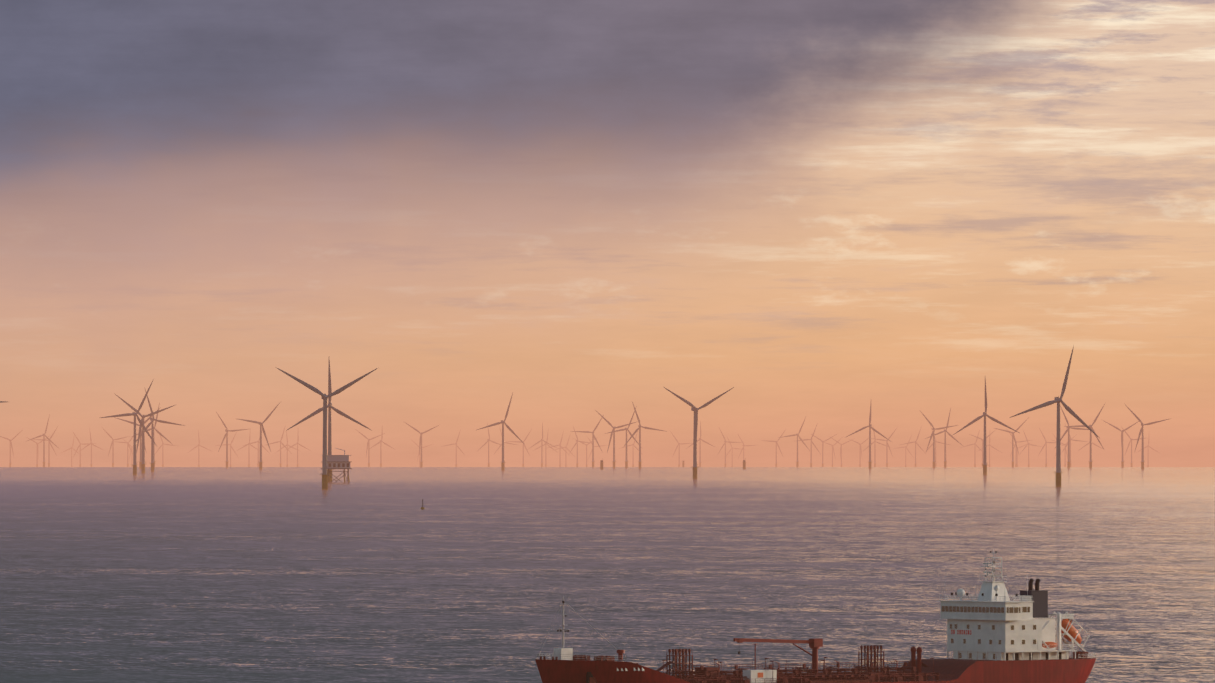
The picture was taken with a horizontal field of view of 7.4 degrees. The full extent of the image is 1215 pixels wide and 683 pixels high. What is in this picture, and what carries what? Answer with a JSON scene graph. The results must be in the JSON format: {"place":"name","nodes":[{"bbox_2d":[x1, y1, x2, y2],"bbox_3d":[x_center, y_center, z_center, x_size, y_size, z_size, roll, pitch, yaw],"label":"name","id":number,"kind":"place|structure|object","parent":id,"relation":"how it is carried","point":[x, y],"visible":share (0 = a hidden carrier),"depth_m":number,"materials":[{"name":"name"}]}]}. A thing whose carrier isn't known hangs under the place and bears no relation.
{"place":"outdoors","nodes":[
{"label":"outdoors","id":0,"kind":"place"},
{"bbox_2d":[0,467,1214,682],"bbox_3d":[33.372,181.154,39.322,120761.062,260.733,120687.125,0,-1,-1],"label":"sea water","id":1,"kind":"structure","parent":0,"point":[252,575],"depth_m":3574.84,"materials":[{"name":"grey liquid"}]},
{"bbox_2d":[2,432,19,466],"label":"wind turbine","id":2,"kind":"object","parent":1,"relation":"on","point":[10,448],"visible":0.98,"depth_m":31166.67,"materials":[{"name":"grey metal"}]},
{"bbox_2d":[26,436,48,466],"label":"wind turbine","id":3,"kind":"object","parent":1,"relation":"on","point":[37,451],"visible":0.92,"depth_m":34416.33,"materials":[{"name":"grey metal"}]},
{"bbox_2d":[27,415,57,466],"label":"wind turbine","id":4,"kind":"object","parent":1,"relation":"on","point":[44,435],"visible":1,"depth_m":26254.31,"materials":[{"name":"grey metal"}]},
{"bbox_2d":[34,428,56,466],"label":"wind turbine","id":5,"kind":"object","parent":1,"relation":"on","point":[49,443],"visible":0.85,"depth_m":31103.94,"materials":[{"name":"grey metal"}]},
{"bbox_2d":[61,439,81,466],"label":"wind turbine","id":6,"kind":"object","parent":1,"relation":"on","point":[71,448],"visible":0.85,"depth_m":38715.12,"materials":[{"name":"grey metal"}]},
{"bbox_2d":[73,432,95,466],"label":"wind turbine","id":7,"kind":"object","parent":1,"relation":"on","point":[80,449],"visible":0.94,"depth_m":34662.26,"materials":[{"name":"grey metal"}]},
{"bbox_2d":[80,433,104,466],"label":"wind turbine","id":8,"kind":"object","parent":1,"relation":"on","point":[91,464],"visible":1,"depth_m":34165.36,"materials":[{"name":"grey metal"}]},
{"bbox_2d":[103,429,128,466],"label":"wind turbine","id":9,"kind":"object","parent":1,"relation":"on","point":[113,448],"visible":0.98,"depth_m":30683.38,"materials":[{"name":"grey metal"}]},
{"bbox_2d":[119,431,136,466],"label":"wind turbine","id":10,"kind":"object","parent":1,"relation":"on","point":[127,449],"visible":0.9,"depth_m":33803.78,"materials":[{"name":"grey metal"}]},
{"bbox_2d":[101,379,156,474],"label":"wind turbine","id":11,"kind":"object","parent":1,"relation":"on","point":[134,414],"visible":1,"depth_m":14088.48,"materials":[{"name":"grey metal"}]},
{"bbox_2d":[122,438,139,466],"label":"wind turbine","id":12,"kind":"object","parent":1,"relation":"on","point":[130,452],"visible":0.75,"depth_m":37945.49,"materials":[{"name":"grey metal"}]},
{"bbox_2d":[114,407,160,468],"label":"wind turbine","id":13,"kind":"object","parent":1,"relation":"on","point":[140,462],"visible":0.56,"depth_m":19806.45,"materials":[{"name":"grey metal"}]},
{"bbox_2d":[115,394,174,472],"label":"wind turbine","id":14,"kind":"object","parent":1,"relation":"on","point":[143,442],"visible":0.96,"depth_m":15138.88,"materials":[{"name":"grey metal"}]},
{"bbox_2d":[132,403,171,467],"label":"wind turbine","id":15,"kind":"object","parent":1,"relation":"on","point":[157,431],"visible":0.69,"depth_m":21209.31,"materials":[{"name":"grey metal"}]},
{"bbox_2d":[136,387,184,470],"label":"wind turbine","id":16,"kind":"object","parent":1,"relation":"on","point":[152,419],"visible":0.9,"depth_m":16323.92,"materials":[{"name":"grey metal"}]},
{"bbox_2d":[155,434,175,466],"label":"wind turbine","id":17,"kind":"object","parent":1,"relation":"on","point":[162,464],"visible":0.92,"depth_m":34450.69,"materials":[{"name":"grey metal"}]},
{"bbox_2d":[189,431,212,466],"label":"wind turbine","id":18,"kind":"object","parent":1,"relation":"on","point":[198,445],"visible":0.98,"depth_m":35661.56,"materials":[{"name":"grey metal"}]},
{"bbox_2d":[215,432,237,466],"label":"wind turbine","id":19,"kind":"object","parent":1,"relation":"on","point":[230,449],"visible":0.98,"depth_m":35469.88,"materials":[{"name":"grey metal"}]},
{"bbox_2d":[216,412,247,466],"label":"wind turbine","id":20,"kind":"object","parent":1,"relation":"on","point":[226,436],"visible":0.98,"depth_m":23163.85,"materials":[{"name":"grey metal"}]},
{"bbox_2d":[238,436,259,466],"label":"wind turbine","id":21,"kind":"object","parent":1,"relation":"on","point":[249,452],"visible":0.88,"depth_m":34608.93,"materials":[{"name":"grey metal"}]},
{"bbox_2d":[243,438,267,466],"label":"wind turbine","id":22,"kind":"object","parent":1,"relation":"on","point":[258,450],"visible":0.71,"depth_m":32345.97,"materials":[{"name":"grey metal"}]},
{"bbox_2d":[238,404,278,468],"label":"wind turbine","id":23,"kind":"object","parent":1,"relation":"on","point":[261,429],"visible":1,"depth_m":18544.39,"materials":[{"name":"grey metal"}]},
{"bbox_2d":[267,428,291,466],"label":"wind turbine","id":24,"kind":"object","parent":1,"relation":"on","point":[280,463],"visible":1,"depth_m":32272.36,"materials":[{"name":"grey metal"}]},
{"bbox_2d":[277,431,298,466],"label":"wind turbine","id":25,"kind":"object","parent":1,"relation":"on","point":[287,445],"visible":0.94,"depth_m":35530.02,"materials":[{"name":"grey metal"}]},
{"bbox_2d":[283,436,310,466],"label":"wind turbine","id":26,"kind":"object","parent":1,"relation":"on","point":[297,443],"visible":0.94,"depth_m":33891.32,"materials":[{"name":"grey metal"}]},
{"bbox_2d":[277,367,378,488],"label":"wind turbine","id":27,"kind":"object","parent":1,"relation":"on","point":[324,397],"visible":0.98,"depth_m":9246.74,"materials":[{"name":"grey metal"}]},
{"bbox_2d":[286,360,370,480],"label":"wind turbine","id":28,"kind":"object","parent":1,"relation":"on","point":[329,407],"visible":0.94,"depth_m":11162.14,"materials":[{"name":"grey metal"}]},
{"bbox_2d":[321,448,351,481],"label":"transformer platform","id":29,"kind":"structure","parent":1,"relation":"on","point":[338,462],"depth_m":10952.23,"materials":[{"name":"grey metal"}]},
{"bbox_2d":[355,429,384,466],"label":"wind turbine","id":30,"kind":"object","parent":1,"relation":"on","point":[368,447],"visible":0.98,"depth_m":30664.96,"materials":[{"name":"grey metal"}]},
{"bbox_2d":[370,433,393,466],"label":"wind turbine","id":31,"kind":"object","parent":1,"relation":"on","point":[381,450],"visible":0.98,"depth_m":31961.17,"materials":[{"name":"grey metal"}]},
{"bbox_2d":[403,421,438,466],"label":"wind turbine","id":32,"kind":"object","parent":1,"relation":"on","point":[420,443],"visible":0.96,"depth_m":25356.38,"materials":[{"name":"grey metal"}]},
{"bbox_2d":[412,440,431,466],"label":"wind turbine","id":33,"kind":"object","parent":1,"relation":"on","point":[418,453],"visible":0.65,"depth_m":39169.22,"materials":[{"name":"grey metal"}]},
{"bbox_2d":[441,429,463,466],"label":"wind turbine","id":34,"kind":"object","parent":1,"relation":"on","point":[456,449],"visible":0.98,"depth_m":34638.36,"materials":[{"name":"grey metal"}]},
{"bbox_2d":[480,423,500,466],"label":"wind turbine","id":35,"kind":"object","parent":1,"relation":"on","point":[488,440],"visible":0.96,"depth_m":31000.38,"materials":[{"name":"grey metal"}]},
{"bbox_2d":[477,393,522,469],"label":"wind turbine","id":36,"kind":"object","parent":1,"relation":"on","point":[502,422],"visible":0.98,"depth_m":17676.26,"materials":[{"name":"grey metal"}]},
{"bbox_2d":[506,429,531,466],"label":"wind turbine","id":37,"kind":"object","parent":1,"relation":"on","point":[523,447],"visible":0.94,"depth_m":33097.59,"materials":[{"name":"grey metal"}]},
{"bbox_2d":[530,423,554,466],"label":"wind turbine","id":38,"kind":"object","parent":1,"relation":"on","point":[541,440],"visible":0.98,"depth_m":30813.72,"materials":[{"name":"grey metal"}]},
{"bbox_2d":[535,428,556,466],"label":"wind turbine","id":39,"kind":"object","parent":1,"relation":"on","point":[545,451],"visible":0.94,"depth_m":34670.47,"materials":[{"name":"grey metal"}]},
{"bbox_2d":[548,431,569,466],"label":"wind turbine","id":40,"kind":"object","parent":1,"relation":"on","point":[560,451],"visible":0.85,"depth_m":35823.40,"materials":[{"name":"grey metal"}]},
{"bbox_2d":[555,436,574,466],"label":"wind turbine","id":41,"kind":"object","parent":1,"relation":"on","point":[565,453],"visible":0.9,"depth_m":38025.34,"materials":[{"name":"grey metal"}]},
{"bbox_2d":[569,427,589,466],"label":"wind turbine","id":42,"kind":"object","parent":1,"relation":"on","point":[577,441],"visible":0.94,"depth_m":31878.09,"materials":[{"name":"grey metal"}]},
{"bbox_2d":[575,437,597,466],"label":"wind turbine","id":43,"kind":"object","parent":1,"relation":"on","point":[586,450],"visible":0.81,"depth_m":35876.14,"materials":[{"name":"grey metal"}]},
{"bbox_2d":[570,415,603,466],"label":"wind turbine","id":44,"kind":"object","parent":1,"relation":"on","point":[593,438],"visible":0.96,"depth_m":24462.03,"materials":[{"name":"grey metal"}]},
{"bbox_2d":[596,411,635,467],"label":"wind turbine","id":45,"kind":"object","parent":1,"relation":"on","point":[612,433],"visible":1,"depth_m":21235.39,"materials":[{"name":"grey metal"}]},
{"bbox_2d":[605,406,641,467],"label":"wind turbine","id":46,"kind":"object","parent":1,"relation":"on","point":[626,460],"visible":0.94,"depth_m":21988.72,"materials":[{"name":"grey metal"}]},
{"bbox_2d":[619,431,642,466],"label":"wind turbine","id":47,"kind":"object","parent":1,"relation":"on","point":[633,451],"visible":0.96,"depth_m":35442.27,"materials":[{"name":"grey metal"}]},
{"bbox_2d":[624,402,663,467],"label":"wind turbine","id":48,"kind":"object","parent":1,"relation":"on","point":[633,434],"visible":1,"depth_m":20171.64,"materials":[{"name":"grey metal"}]},
{"bbox_2d":[670,431,690,466],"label":"wind turbine","id":49,"kind":"object","parent":1,"relation":"on","point":[679,449],"visible":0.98,"depth_m":34627.59,"materials":[{"name":"grey metal"}]},
{"bbox_2d":[664,387,733,477],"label":"wind turbine","id":50,"kind":"object","parent":1,"relation":"on","point":[695,410],"visible":1,"depth_m":12332.43,"materials":[{"name":"grey metal"}]},
{"bbox_2d":[686,421,714,466],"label":"wind turbine","id":51,"kind":"object","parent":1,"relation":"on","point":[700,439],"visible":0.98,"depth_m":30020.08,"materials":[{"name":"grey metal"}]},
{"bbox_2d":[718,428,742,466],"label":"wind turbine","id":52,"kind":"object","parent":1,"relation":"on","point":[725,441],"visible":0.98,"depth_m":32497.44,"materials":[{"name":"grey metal"}]},
{"bbox_2d":[724,437,745,466],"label":"wind turbine","id":53,"kind":"object","parent":1,"relation":"on","point":[732,448],"visible":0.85,"depth_m":38982.85,"materials":[{"name":"grey metal"}]},
{"bbox_2d":[737,433,754,459],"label":"wind turbine","id":54,"kind":"object","parent":1,"relation":"on","point":[743,447],"visible":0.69,"depth_m":36516.82,"materials":[{"name":"grey metal"}]},
{"bbox_2d":[761,429,785,466],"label":"wind turbine","id":55,"kind":"object","parent":1,"relation":"on","point":[776,448],"visible":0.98,"depth_m":32637.02,"materials":[{"name":"grey metal"}]},
{"bbox_2d":[779,417,809,466],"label":"wind turbine","id":56,"kind":"object","parent":1,"relation":"on","point":[797,462],"visible":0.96,"depth_m":26297.23,"materials":[{"name":"grey metal"}]},
{"bbox_2d":[798,423,819,466],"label":"wind turbine","id":57,"kind":"object","parent":1,"relation":"on","point":[811,447],"visible":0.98,"depth_m":30460.68,"materials":[{"name":"grey metal"}]},
{"bbox_2d":[535,549,1095,682],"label":"ship","id":58,"kind":"object","parent":1,"relation":"on","point":[995,634],"visible":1,"depth_m":1754.43,"materials":[{"name":"red metal"}]},
{"bbox_2d":[811,434,836,466],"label":"wind turbine","id":59,"kind":"object","parent":1,"relation":"on","point":[822,447],"visible":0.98,"depth_m":32577.02,"materials":[{"name":"grey metal"}]},
{"bbox_2d":[821,440,838,466],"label":"wind turbine","id":60,"kind":"object","parent":1,"relation":"on","point":[832,451],"visible":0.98,"depth_m":36514.01,"materials":[{"name":"grey metal"}]},
{"bbox_2d":[832,438,854,466],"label":"wind turbine","id":61,"kind":"object","parent":1,"relation":"on","point":[841,449],"visible":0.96,"depth_m":35508.04,"materials":[{"name":"grey metal"}]},
{"bbox_2d":[847,438,868,466],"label":"wind turbine","id":62,"kind":"object","parent":1,"relation":"on","point":[860,451],"visible":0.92,"depth_m":35114.32,"materials":[{"name":"grey metal"}]},
{"bbox_2d":[846,404,889,468],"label":"wind turbine","id":63,"kind":"object","parent":1,"relation":"on","point":[870,427],"visible":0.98,"depth_m":19827.12,"materials":[{"name":"grey metal"}]},
{"bbox_2d":[862,427,885,466],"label":"wind turbine","id":64,"kind":"object","parent":1,"relation":"on","point":[875,449],"visible":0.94,"depth_m":32085.93,"materials":[{"name":"grey metal"}]},
{"bbox_2d":[871,428,896,466],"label":"wind turbine","id":65,"kind":"object","parent":1,"relation":"on","point":[886,463],"visible":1,"depth_m":31677.90,"materials":[{"name":"grey metal"}]},
{"bbox_2d":[893,435,913,466],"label":"wind turbine","id":66,"kind":"object","parent":1,"relation":"on","point":[905,447],"visible":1,"depth_m":37937.03,"materials":[{"name":"grey metal"}]},
{"bbox_2d":[901,426,926,466],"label":"wind turbine","id":67,"kind":"object","parent":1,"relation":"on","point":[915,447],"visible":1,"depth_m":32607.39,"materials":[{"name":"grey metal"}]},
{"bbox_2d":[927,428,948,466],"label":"wind turbine","id":68,"kind":"object","parent":1,"relation":"on","point":[935,449],"visible":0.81,"depth_m":32115.69,"materials":[{"name":"grey metal"}]},
{"bbox_2d":[920,411,956,467],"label":"wind turbine","id":69,"kind":"object","parent":1,"relation":"on","point":[933,432],"visible":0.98,"depth_m":21976.16,"materials":[{"name":"grey metal"}]},
{"bbox_2d":[925,408,962,466],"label":"wind turbine","id":70,"kind":"object","parent":1,"relation":"on","point":[949,434],"visible":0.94,"depth_m":23170.17,"materials":[{"name":"grey metal"}]},
{"bbox_2d":[960,430,981,466],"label":"wind turbine","id":71,"kind":"object","parent":1,"relation":"on","point":[974,451],"visible":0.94,"depth_m":34571.32,"materials":[{"name":"grey metal"}]},
{"bbox_2d":[969,431,993,466],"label":"wind turbine","id":72,"kind":"object","parent":1,"relation":"on","point":[982,440],"visible":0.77,"depth_m":30830.63,"materials":[{"name":"grey metal"}]},
{"bbox_2d":[952,378,1018,473],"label":"wind turbine","id":73,"kind":"object","parent":1,"relation":"on","point":[984,415],"visible":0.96,"depth_m":14097.27,"materials":[{"name":"grey metal"}]},
{"bbox_2d":[978,436,1001,466],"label":"wind turbine","id":74,"kind":"object","parent":1,"relation":"on","point":[989,445],"visible":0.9,"depth_m":35604.58,"materials":[{"name":"grey metal"}]},
{"bbox_2d":[995,421,1024,466],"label":"wind turbine","id":75,"kind":"object","parent":1,"relation":"on","point":[1013,436],"visible":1,"depth_m":24885.48,"materials":[{"name":"grey metal"}]},
{"bbox_2d":[1010,433,1030,466],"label":"wind turbine","id":76,"kind":"object","parent":1,"relation":"on","point":[1016,463],"visible":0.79,"depth_m":32754.64,"materials":[{"name":"grey metal"}]},
{"bbox_2d":[1019,433,1040,466],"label":"wind turbine","id":77,"kind":"object","parent":1,"relation":"on","point":[1028,444],"visible":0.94,"depth_m":34602.07,"materials":[{"name":"grey metal"}]},
{"bbox_2d":[1039,428,1055,466],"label":"wind turbine","id":78,"kind":"object","parent":1,"relation":"on","point":[1046,442],"visible":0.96,"depth_m":32996.34,"materials":[{"name":"grey metal"}]},
{"bbox_2d":[1010,346,1098,485],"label":"wind turbine","id":79,"kind":"object","parent":1,"relation":"on","point":[1057,400],"visible":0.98,"depth_m":9848.27,"materials":[{"name":"grey metal"}]},
{"bbox_2d":[1052,434,1076,466],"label":"wind turbine","id":80,"kind":"object","parent":1,"relation":"on","point":[1065,451],"visible":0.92,"depth_m":35313.80,"materials":[{"name":"grey metal"}]},
{"bbox_2d":[1055,406,1088,467],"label":"wind turbine","id":81,"kind":"object","parent":1,"relation":"on","point":[1068,462],"visible":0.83,"depth_m":20850.28,"materials":[{"name":"grey metal"}]},
{"bbox_2d":[1062,424,1086,466],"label":"wind turbine","id":82,"kind":"object","parent":1,"relation":"on","point":[1070,447],"visible":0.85,"depth_m":30473.25,"materials":[{"name":"grey metal"}]},
{"bbox_2d":[1064,402,1105,467],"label":"wind turbine","id":83,"kind":"object","parent":1,"relation":"on","point":[1090,462],"visible":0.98,"depth_m":20147.12,"materials":[{"name":"grey metal"}]},
{"bbox_2d":[1104,421,1138,466],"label":"wind turbine","id":84,"kind":"object","parent":1,"relation":"on","point":[1122,461],"visible":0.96,"depth_m":23567.26,"materials":[{"name":"grey metal"}]},
{"bbox_2d":[1122,428,1144,466],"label":"wind turbine","id":85,"kind":"object","parent":1,"relation":"on","point":[1131,446],"visible":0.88,"depth_m":30538.08,"materials":[{"name":"grey metal"}]},
{"bbox_2d":[1126,406,1168,468],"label":"wind turbine","id":86,"kind":"object","parent":1,"relation":"on","point":[1142,455],"visible":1,"depth_m":19150.72,"materials":[{"name":"grey metal"}]},
{"bbox_2d":[1136,439,1160,466],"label":"wind turbine","id":87,"kind":"object","parent":1,"relation":"on","point":[1148,446],"visible":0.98,"depth_m":36716.57,"materials":[{"name":"grey metal"}]},
{"bbox_2d":[0,0,1214,466],"label":"sky","id":88,"kind":"structure","parent":0,"point":[823,212],"materials":[{"name":"orange"}]}
]}

